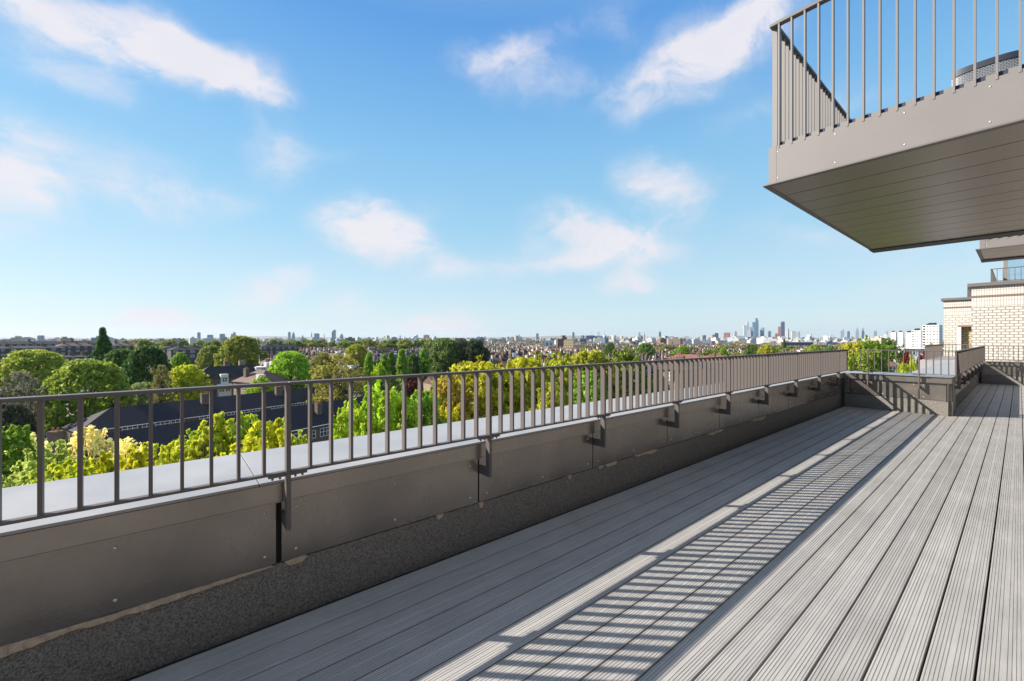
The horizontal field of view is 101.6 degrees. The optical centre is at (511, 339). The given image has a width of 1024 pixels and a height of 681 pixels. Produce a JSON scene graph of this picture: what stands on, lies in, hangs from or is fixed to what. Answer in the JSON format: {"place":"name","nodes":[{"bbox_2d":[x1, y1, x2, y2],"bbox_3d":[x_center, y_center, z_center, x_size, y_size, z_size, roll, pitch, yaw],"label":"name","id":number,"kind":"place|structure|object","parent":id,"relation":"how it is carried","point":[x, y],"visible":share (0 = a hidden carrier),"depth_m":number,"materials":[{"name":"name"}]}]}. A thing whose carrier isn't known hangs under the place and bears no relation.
{"place":"outdoors","nodes":[
{"label":"outdoors","id":0,"kind":"place"},
{"bbox_2d":[23,370,567,447],"bbox_3d":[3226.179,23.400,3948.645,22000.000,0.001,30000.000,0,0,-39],"label":"ground","id":1,"kind":"structure","parent":0,"point":[169,382],"depth_m":160.72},
{"bbox_2d":[2,424,36,486],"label":"tree","id":2,"kind":"object","parent":1,"relation":"on","point":[19,438],"visible":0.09,"depth_m":25.87,"materials":[{"name":"green plant"}]},
{"bbox_2d":[2,402,36,440],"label":"tree","id":3,"kind":"object","parent":1,"relation":"on","point":[17,413],"visible":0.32,"depth_m":59.65,"materials":[{"name":"green plant"}]},
{"bbox_2d":[0,371,52,440],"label":"tree","id":4,"kind":"object","parent":1,"relation":"on","point":[19,390],"visible":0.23,"depth_m":67.87,"materials":[{"name":"grey plant"}]},
{"bbox_2d":[0,343,67,374],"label":"terrace row","id":5,"kind":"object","parent":1,"relation":"on","point":[5,349],"visible":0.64,"depth_m":257.94,"materials":[{"name":"brick"}]},
{"bbox_2d":[0,349,68,410],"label":"tree","id":6,"kind":"object","parent":1,"relation":"on","point":[18,361],"visible":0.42,"depth_m":109.46,"materials":[{"name":"green plant"}]},
{"bbox_2d":[2,439,86,487],"bbox_3d":[-26.507,14.616,23.938,6.649,17.609,6.269,0,0,-15],"label":"tree","id":7,"kind":"object","parent":1,"relation":"on","point":[28,464],"visible":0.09,"depth_m":23.60,"materials":[{"name":"green plant"}]},
{"bbox_2d":[0,339,94,345],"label":"terrace row","id":8,"kind":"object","parent":1,"relation":"on","point":[30,343],"visible":0.23,"depth_m":333.47,"materials":[{"name":"brick"}]},
{"bbox_2d":[20,457,96,485],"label":"tree","id":9,"kind":"object","parent":1,"relation":"on","point":[70,469],"visible":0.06,"depth_m":18.75,"materials":[{"name":"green plant"}]},
{"bbox_2d":[56,351,92,386],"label":"terrace row","id":10,"kind":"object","parent":1,"relation":"on","point":[70,356],"visible":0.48,"depth_m":202.27,"materials":[{"name":"brick"}]},
{"bbox_2d":[55,341,95,355],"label":"terrace row","id":11,"kind":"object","parent":1,"relation":"on","point":[75,348],"visible":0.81,"depth_m":321.21,"materials":[{"name":"brick"}]},
{"bbox_2d":[32,358,136,439],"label":"tree","id":12,"kind":"object","parent":1,"relation":"on","point":[74,376],"visible":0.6,"depth_m":72.69,"materials":[{"name":"green plant"}]},
{"bbox_2d":[63,424,122,463],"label":"tree","id":13,"kind":"object","parent":1,"relation":"on","point":[93,437],"visible":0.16,"depth_m":38.02,"materials":[{"name":"yellow plant"}]},
{"bbox_2d":[87,326,112,398],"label":"tree","id":14,"kind":"object","parent":1,"relation":"on","point":[103,343],"visible":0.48,"depth_m":149.11,"materials":[{"name":"green plant"}]},
{"bbox_2d":[46,428,159,460],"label":"gabled house","id":15,"kind":"structure","parent":1,"relation":"on","point":[53,435],"depth_m":46.60,"materials":[{"name":"brown brick"}]},
{"bbox_2d":[89,450,124,473],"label":"tree","id":16,"kind":"object","parent":1,"relation":"on","point":[105,464],"visible":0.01,"depth_m":20.74,"materials":[{"name":"yellow plant"}]},
{"bbox_2d":[103,348,138,385],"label":"tree","id":17,"kind":"object","parent":1,"relation":"on","point":[117,356],"visible":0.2,"depth_m":137.98,"materials":[{"name":"green plant"}]},
{"bbox_2d":[107,437,147,465],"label":"tree","id":18,"kind":"object","parent":1,"relation":"on","point":[125,444],"visible":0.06,"depth_m":42.07,"materials":[{"name":"yellow plant"}]},
{"bbox_2d":[111,340,143,367],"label":"terrace row","id":19,"kind":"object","parent":1,"relation":"on","point":[130,346],"visible":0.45,"depth_m":319.15,"materials":[{"name":"brick"}]},
{"bbox_2d":[98,442,157,468],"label":"tree","id":20,"kind":"object","parent":1,"relation":"on","point":[155,457],"visible":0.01,"depth_m":22.18,"materials":[{"name":"yellow plant"}]},
{"bbox_2d":[120,446,147,470],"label":"tree","id":21,"kind":"object","parent":1,"relation":"on","point":[136,459],"visible":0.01,"depth_m":18.96,"materials":[{"name":"yellow plant"}]},
{"bbox_2d":[125,382,163,405],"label":"tree","id":22,"kind":"object","parent":1,"relation":"on","point":[140,399],"visible":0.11,"depth_m":94.42,"materials":[{"name":"green plant"}]},
{"bbox_2d":[119,345,175,397],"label":"tree","id":23,"kind":"object","parent":1,"relation":"on","point":[136,362],"visible":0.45,"depth_m":105.61,"materials":[{"name":"green plant"}]},
{"bbox_2d":[149,365,178,403],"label":"tree","id":24,"kind":"object","parent":1,"relation":"on","point":[159,398],"visible":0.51,"depth_m":85.54,"materials":[{"name":"green plant"}]},
{"bbox_2d":[143,436,201,467],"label":"tree","id":25,"kind":"object","parent":1,"relation":"on","point":[194,442],"depth_m":21.18,"materials":[{"name":"green plant"}]},
{"bbox_2d":[145,440,201,466],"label":"tree","id":26,"kind":"object","parent":1,"relation":"on","point":[169,457],"visible":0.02,"depth_m":19.10,"materials":[{"name":"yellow plant"}]},
{"bbox_2d":[170,352,190,367],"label":"tree","id":27,"kind":"object","parent":1,"relation":"on","point":[183,357],"visible":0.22,"depth_m":130.67,"materials":[{"name":"green plant"}]},
{"bbox_2d":[166,362,213,400],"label":"tree","id":28,"kind":"object","parent":1,"relation":"on","point":[188,375],"visible":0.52,"depth_m":100.87,"materials":[{"name":"green plant"}]},
{"bbox_2d":[167,343,212,368],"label":"terrace row","id":29,"kind":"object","parent":1,"relation":"on","point":[191,352],"visible":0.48,"depth_m":247.80,"materials":[{"name":"brick"}]},
{"bbox_2d":[179,426,214,447],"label":"tree","id":30,"kind":"object","parent":1,"relation":"on","point":[193,435],"visible":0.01,"depth_m":24.84,"materials":[{"name":"green plant"}]},
{"bbox_2d":[62,384,348,443],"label":"brick terrace","id":31,"kind":"structure","parent":1,"relation":"on","point":[136,416],"depth_m":76.08,"materials":[{"name":"tile"}]},
{"bbox_2d":[179,411,234,459],"bbox_3d":[-15.457,13.570,22.300,5.312,19.711,5.552,0,0,24],"label":"tree","id":32,"kind":"object","parent":1,"relation":"on","point":[220,430],"visible":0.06,"depth_m":21.42,"materials":[{"name":"green plant"}]},
{"bbox_2d":[194,345,222,369],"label":"tree","id":33,"kind":"object","parent":1,"relation":"on","point":[205,354],"visible":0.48,"depth_m":181.68,"materials":[{"name":"green plant"}]},
{"bbox_2d":[189,360,266,397],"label":"mansion block","id":34,"kind":"structure","parent":1,"relation":"on","point":[225,374],"depth_m":116.58,"materials":[{"name":"brown brick"}]},
{"bbox_2d":[89,396,383,457],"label":"brick terrace","id":35,"kind":"structure","parent":1,"relation":"on","point":[163,435],"depth_m":66.65,"materials":[{"name":"tile"}]},
{"bbox_2d":[213,335,268,365],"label":"tree","id":36,"kind":"object","parent":1,"relation":"on","point":[252,354],"visible":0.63,"depth_m":166.51,"materials":[{"name":"green plant"}]},
{"bbox_2d":[218,412,273,454],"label":"tree","id":37,"kind":"object","parent":1,"relation":"on","point":[245,426],"visible":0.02,"depth_m":21.73,"materials":[{"name":"green plant"}]},
{"bbox_2d":[244,375,275,393],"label":"tree","id":38,"kind":"object","parent":1,"relation":"on","point":[260,379],"visible":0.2,"depth_m":98.77,"materials":[{"name":"green plant"}]},
{"bbox_2d":[215,418,306,456],"bbox_3d":[-11.615,13.518,18.913,6.048,19.794,5.708,0,0,11],"label":"tree","id":39,"kind":"object","parent":1,"relation":"on","point":[275,437],"visible":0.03,"depth_m":18.89,"materials":[{"name":"green plant"}]},
{"bbox_2d":[233,367,292,394],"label":"hipped house","id":40,"kind":"structure","parent":1,"relation":"on","point":[247,377],"depth_m":105.29,"materials":[{"name":"brick"}]},
{"bbox_2d":[261,342,298,355],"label":"terrace row","id":41,"kind":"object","parent":1,"relation":"on","point":[273,349],"visible":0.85,"depth_m":329.37,"materials":[{"name":"brick"}]},
{"bbox_2d":[270,416,303,441],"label":"tree","id":42,"kind":"object","parent":1,"relation":"on","point":[282,424],"visible":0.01,"depth_m":23.60,"materials":[{"name":"green plant"}]},
{"bbox_2d":[267,350,313,388],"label":"tree","id":43,"kind":"object","parent":1,"relation":"on","point":[290,366],"visible":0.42,"depth_m":110.12,"materials":[{"name":"green plant"}]},
{"bbox_2d":[309,352,340,387],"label":"tree","id":44,"kind":"object","parent":1,"relation":"on","point":[318,359],"visible":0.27,"depth_m":127.91,"materials":[{"name":"green plant"}]},
{"bbox_2d":[304,353,368,402],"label":"tree","id":45,"kind":"object","parent":1,"relation":"on","point":[339,392],"visible":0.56,"depth_m":93.83,"materials":[{"name":"green plant"}]},
{"bbox_2d":[333,394,375,439],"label":"tree","id":46,"kind":"object","parent":1,"relation":"on","point":[341,427],"visible":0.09,"depth_m":24.54,"materials":[{"name":"green plant"}]},
{"bbox_2d":[345,344,367,366],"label":"tree","id":47,"kind":"object","parent":1,"relation":"on","point":[359,349],"visible":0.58,"depth_m":222.50,"materials":[{"name":"green plant"}]},
{"bbox_2d":[363,352,374,384],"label":"tree","id":48,"kind":"object","parent":1,"relation":"on","point":[368,364],"visible":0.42,"depth_m":129.17,"materials":[{"name":"green plant"}]},
{"bbox_2d":[364,363,390,393],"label":"tree","id":49,"kind":"object","parent":1,"relation":"on","point":[379,367],"visible":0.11,"depth_m":99.61,"materials":[{"name":"green plant"}]},
{"bbox_2d":[353,379,417,434],"bbox_3d":[-8.312,12.880,27.369,6.204,21.101,6.724,0,0,14],"label":"tree","id":50,"kind":"object","parent":1,"relation":"on","point":[378,402],"visible":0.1,"depth_m":26.73,"materials":[{"name":"green plant"}]},
{"bbox_2d":[380,354,390,386],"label":"tree","id":51,"kind":"object","parent":1,"relation":"on","point":[384,360],"visible":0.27,"depth_m":127.45,"materials":[{"name":"green plant"}]},
{"bbox_2d":[388,351,396,388],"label":"tree","id":52,"kind":"object","parent":1,"relation":"on","point":[392,361],"visible":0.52,"depth_m":139.39,"materials":[{"name":"green plant"}]},
{"bbox_2d":[396,349,409,396],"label":"tree","id":53,"kind":"object","parent":1,"relation":"on","point":[401,367],"visible":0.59,"depth_m":134.21,"materials":[{"name":"green plant"}]},
{"bbox_2d":[407,353,419,379],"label":"tree","id":54,"kind":"object","parent":1,"relation":"on","point":[413,362],"visible":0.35,"depth_m":138.73,"materials":[{"name":"green plant"}]},
{"bbox_2d":[407,377,422,399],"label":"tree","id":55,"kind":"object","parent":1,"relation":"on","point":[411,386],"visible":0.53,"depth_m":133.54,"materials":[{"name":"red plant"}]},
{"bbox_2d":[415,348,430,390],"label":"tree","id":56,"kind":"object","parent":1,"relation":"on","point":[424,365],"visible":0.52,"depth_m":139.01,"materials":[{"name":"green plant"}]},
{"bbox_2d":[407,389,446,428],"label":"tree","id":57,"kind":"object","parent":1,"relation":"on","point":[427,403],"visible":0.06,"depth_m":28.44,"materials":[{"name":"green plant"}]},
{"bbox_2d":[428,337,461,372],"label":"tree","id":58,"kind":"object","parent":1,"relation":"on","point":[443,348],"visible":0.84,"depth_m":186.24,"materials":[{"name":"green plant"}]},
{"bbox_2d":[438,405,458,422],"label":"tree","id":59,"kind":"object","parent":1,"relation":"on","point":[455,413],"visible":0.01,"depth_m":29.91,"materials":[{"name":"yellow plant"}]},
{"bbox_2d":[429,371,473,420],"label":"tree","id":60,"kind":"object","parent":1,"relation":"on","point":[442,392],"visible":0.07,"depth_m":37.45,"materials":[{"name":"yellow plant"}]},
{"bbox_2d":[447,338,473,365],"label":"tree","id":61,"kind":"object","parent":1,"relation":"on","point":[462,343],"visible":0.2,"depth_m":191.07,"materials":[{"name":"green plant"}]},
{"bbox_2d":[0,334,943,346],"bbox_3d":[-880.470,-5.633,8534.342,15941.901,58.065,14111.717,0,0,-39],"label":"distant city","id":62,"kind":"object","parent":1,"relation":"on","point":[687,340],"visible":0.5,"depth_m":1086.37,"materials":[{"name":"grey"}]},
{"bbox_2d":[415,354,529,420],"bbox_3d":[-3.824,12.436,41.988,13.578,21.936,11.036,0,0,17],"label":"tree","id":63,"kind":"object","parent":1,"relation":"on","point":[471,365],"visible":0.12,"depth_m":40.13,"materials":[{"name":"green plant"}]},
{"bbox_2d":[461,339,490,377],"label":"tree","id":64,"kind":"object","parent":1,"relation":"on","point":[476,347],"visible":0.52,"depth_m":186.56,"materials":[{"name":"green plant"}]},
{"bbox_2d":[36,340,943,348],"bbox_3d":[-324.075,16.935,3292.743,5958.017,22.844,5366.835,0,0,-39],"label":"distant woodland","id":65,"kind":"object","parent":1,"relation":"on","point":[659,345],"visible":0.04,"depth_m":782.48,"materials":[{"name":"green plant"}]},
{"bbox_2d":[506,350,550,412],"bbox_3d":[1.505,12.271,45.802,7.184,22.267,8.838,0,0,39],"label":"tree","id":66,"kind":"object","parent":1,"relation":"on","point":[521,362],"visible":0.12,"depth_m":44.63,"materials":[{"name":"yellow plant"}]},
{"bbox_2d":[528,382,568,410],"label":"tree","id":67,"kind":"object","parent":1,"relation":"on","point":[548,398],"visible":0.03,"depth_m":35.74,"materials":[{"name":"yellow plant"}]},
{"bbox_2d":[528,352,584,409],"bbox_3d":[5.686,12.418,49.572,8.655,21.976,8.048,0,0,-9],"label":"tree","id":68,"kind":"object","parent":1,"relation":"on","point":[554,361],"visible":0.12,"depth_m":49.12,"materials":[{"name":"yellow plant"}]},
{"bbox_2d":[573,370,607,403],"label":"tree","id":69,"kind":"object","parent":1,"relation":"on","point":[583,388],"visible":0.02,"depth_m":39.60,"materials":[{"name":"green plant"}]},
{"bbox_2d":[569,344,628,398],"bbox_3d":[11.810,12.069,62.026,10.985,22.672,8.929,0,0,13],"label":"tree","id":70,"kind":"object","parent":1,"relation":"on","point":[583,355],"visible":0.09,"depth_m":60.76,"materials":[{"name":"green plant"}]},
{"bbox_2d":[609,345,652,395],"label":"tree","id":71,"kind":"object","parent":1,"relation":"on","point":[623,355],"visible":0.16,"depth_m":64.17,"materials":[{"name":"green plant"}]},
{"bbox_2d":[637,343,654,357],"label":"tree","id":72,"kind":"object","parent":1,"relation":"on","point":[644,348],"visible":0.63,"depth_m":297.04,"materials":[{"name":"green plant"}]},
{"bbox_2d":[606,356,702,395],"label":"house","id":73,"kind":"structure","parent":1,"relation":"on","point":[664,376],"depth_m":64.21,"materials":[{"name":"brick"}]},
{"bbox_2d":[743,344,758,354],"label":"tree","id":74,"kind":"object","parent":1,"relation":"on","point":[752,349],"visible":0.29,"depth_m":228.79,"materials":[{"name":"green plant"}]},
{"bbox_2d":[752,318,758,338],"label":"tower block","id":75,"kind":"structure","parent":1,"relation":"on","point":[755,324],"depth_m":4081.02,"materials":[{"name":"blue glass"}]},
{"bbox_2d":[757,344,776,353],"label":"tree","id":76,"kind":"object","parent":1,"relation":"on","point":[766,349],"visible":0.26,"depth_m":207.99,"materials":[{"name":"yellow plant"}]},
{"bbox_2d":[777,342,812,345],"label":"office slab","id":77,"kind":"structure","parent":1,"relation":"on","point":[798,343],"depth_m":700.51,"materials":[{"name":"blue glass"}]},
{"bbox_2d":[838,338,870,367],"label":"tree","id":78,"kind":"object","parent":1,"relation":"on","point":[850,345],"visible":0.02,"depth_m":71.22,"materials":[{"name":"yellow plant"}]},
{"bbox_2d":[848,345,882,371],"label":"tree","id":79,"kind":"object","parent":1,"relation":"on","point":[863,361],"visible":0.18,"depth_m":61.08,"materials":[{"name":"green plant"}]},
{"bbox_2d":[856,334,892,371],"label":"tree","id":80,"kind":"object","parent":1,"relation":"on","point":[873,345],"visible":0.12,"depth_m":72.59,"materials":[{"name":"green plant"}]},
{"bbox_2d":[880,337,902,364],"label":"tree","id":81,"kind":"object","parent":1,"relation":"on","point":[892,354],"visible":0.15,"depth_m":90.64,"materials":[{"name":"green plant"}]},
{"bbox_2d":[895,354,917,372],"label":"tree","id":82,"kind":"object","parent":1,"relation":"on","point":[907,368],"visible":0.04,"depth_m":39.77,"materials":[{"name":"green plant"}]},
{"bbox_2d":[0,336,859,339],"bbox_3d":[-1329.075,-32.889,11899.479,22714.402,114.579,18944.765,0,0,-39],"label":"hills","id":83,"kind":"structure","parent":0,"point":[326,338],"depth_m":9345.48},
{"bbox_2d":[423,372,437,391],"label":"house","id":84,"kind":"structure","parent":0,"point":[427,383],"depth_m":129.33,"materials":[{"name":"brick"}]},
{"bbox_2d":[0,0,1023,338],"label":"sky","id":85,"kind":"structure","parent":0,"point":[169,168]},
{"bbox_2d":[260,343,869,355],"bbox_3d":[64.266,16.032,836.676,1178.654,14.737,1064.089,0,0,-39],"label":"distant terraced houses","id":86,"kind":"structure","parent":0,"point":[521,350],"depth_m":483.19,"materials":[{"name":"brown brick"}]},
{"bbox_2d":[665,351,701,359],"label":"house","id":87,"kind":"structure","parent":0,"point":[689,355],"depth_m":166.81,"materials":[{"name":"brown brick"}]},
{"bbox_2d":[905,331,911,347],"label":"white apartment tower","id":88,"kind":"structure","parent":0,"point":[908,339],"depth_m":638.54,"materials":[{"name":"concrete"}]},
{"bbox_2d":[912,328,922,347],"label":"white apartment tower","id":89,"kind":"structure","parent":0,"point":[917,337],"depth_m":517.69,"materials":[{"name":"concrete"}]},
{"bbox_2d":[894,348,943,363],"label":"pale house","id":90,"kind":"structure","parent":0,"point":[915,354],"depth_m":112.06,"materials":[{"name":"white paint"}]},
{"bbox_2d":[923,323,942,347],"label":"white apartment tower","id":91,"kind":"structure","parent":0,"point":[933,332],"depth_m":476.35,"materials":[{"name":"concrete"}]},
{"bbox_2d":[941,297,971,355],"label":"brick building","id":92,"kind":"structure","parent":0,"point":[957,320],"depth_m":19.22,"materials":[{"name":"brick"}]},
{"bbox_2d":[967,280,1023,382],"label":"brick building","id":93,"kind":"structure","parent":0,"point":[997,313],"depth_m":13.39,"materials":[{"name":"beige"}]},
{"bbox_2d":[920,344,971,368],"bbox_3d":[18.012,1.305,14.978,5.750,2.190,4.250,0,0,-39],"label":"railing","id":94,"kind":"object","parent":93,"relation":"attached to","point":[939,347],"visible":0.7,"depth_m":15.84,"materials":[{"name":"grey metal"}]},
{"bbox_2d":[990,266,1023,281],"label":"railing","id":95,"kind":"object","parent":93,"relation":"on","point":[993,278],"visible":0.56,"depth_m":13.74,"materials":[{"name":"grey metal"}]},
{"bbox_3d":[8.456,9.150,1.116,26.480,28.500,14.980,0,0,-39],"label":"apartment building","id":96,"kind":"object","parent":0,"visible":0},
{"bbox_2d":[0,371,850,680],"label":"parapet wall","id":97,"kind":"structure","parent":96,"relation":"on","point":[122,591],"depth_m":2.17,"materials":[{"name":"grey"}]},
{"bbox_2d":[0,349,847,530],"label":"railing","id":98,"kind":"object","parent":97,"relation":"attached to","point":[727,375],"visible":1,"depth_m":2.74,"materials":[{"name":"grey metal"}]},
{"bbox_2d":[124,386,1023,680],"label":"deck substrate","id":99,"kind":"object","parent":96,"relation":"on","point":[624,490],"depth_m":2.48,"materials":[{"name":"black"}]},
{"bbox_2d":[131,383,1023,680],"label":"roof deck","id":100,"kind":"structure","parent":99,"relation":"on","point":[793,553],"depth_m":2.38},
{"bbox_2d":[763,0,1023,252],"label":"balcony","id":101,"kind":"structure","parent":96,"relation":"attached to","point":[942,167],"depth_m":3.86,"materials":[{"name":"silver metal"}]},
{"bbox_2d":[951,50,1018,84],"bbox_3d":[5.028,-2.347,4.428,0.608,0.970,0.500,0,0,-39],"label":"wicker chair","id":102,"kind":"object","parent":101,"relation":"on","point":[986,67],"visible":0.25,"depth_m":4.22,"materials":[{"name":"grey"}]},
{"bbox_2d":[844,371,955,415],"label":"parapet wall","id":103,"kind":"structure","parent":96,"relation":"on","point":[901,392],"depth_m":8.09,"materials":[{"name":"grey"}]},
{"bbox_2d":[846,349,956,388],"bbox_3d":[7.452,0.570,8.071,0.125,0.721,1.573,0,0,-39],"label":"railing","id":104,"kind":"object","parent":103,"relation":"attached to","point":[918,374],"visible":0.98,"depth_m":7.94,"materials":[{"name":"grey metal"}]},
{"bbox_2d":[909,360,978,415],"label":"parapet wall","id":105,"kind":"structure","parent":96,"relation":"on","point":[963,392],"depth_m":9.45,"materials":[{"name":"grey"}]},
{"bbox_2d":[955,346,984,388],"bbox_3d":[11.429,0.570,10.383,9.098,0.721,0.125,0,0,-39],"label":"railing","id":106,"kind":"object","parent":105,"relation":"attached to","point":[973,358],"visible":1,"depth_m":9.17,"materials":[{"name":"grey metal"}]},
{"bbox_2d":[975,235,1023,262],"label":"balcony","id":107,"kind":"structure","parent":96,"relation":"attached to","point":[1002,249],"depth_m":7.01,"materials":[{"name":"silver metal"}]},
{"bbox_2d":[981,361,1023,386],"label":"parapet wall","id":108,"kind":"structure","parent":96,"relation":"on","point":[1002,372],"depth_m":12.87,"materials":[{"name":"grey"}]},
{"bbox_2d":[988,346,1023,369],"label":"railing","id":109,"kind":"object","parent":108,"relation":"attached to","point":[1018,360],"visible":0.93,"depth_m":12.71,"materials":[{"name":"metal"}]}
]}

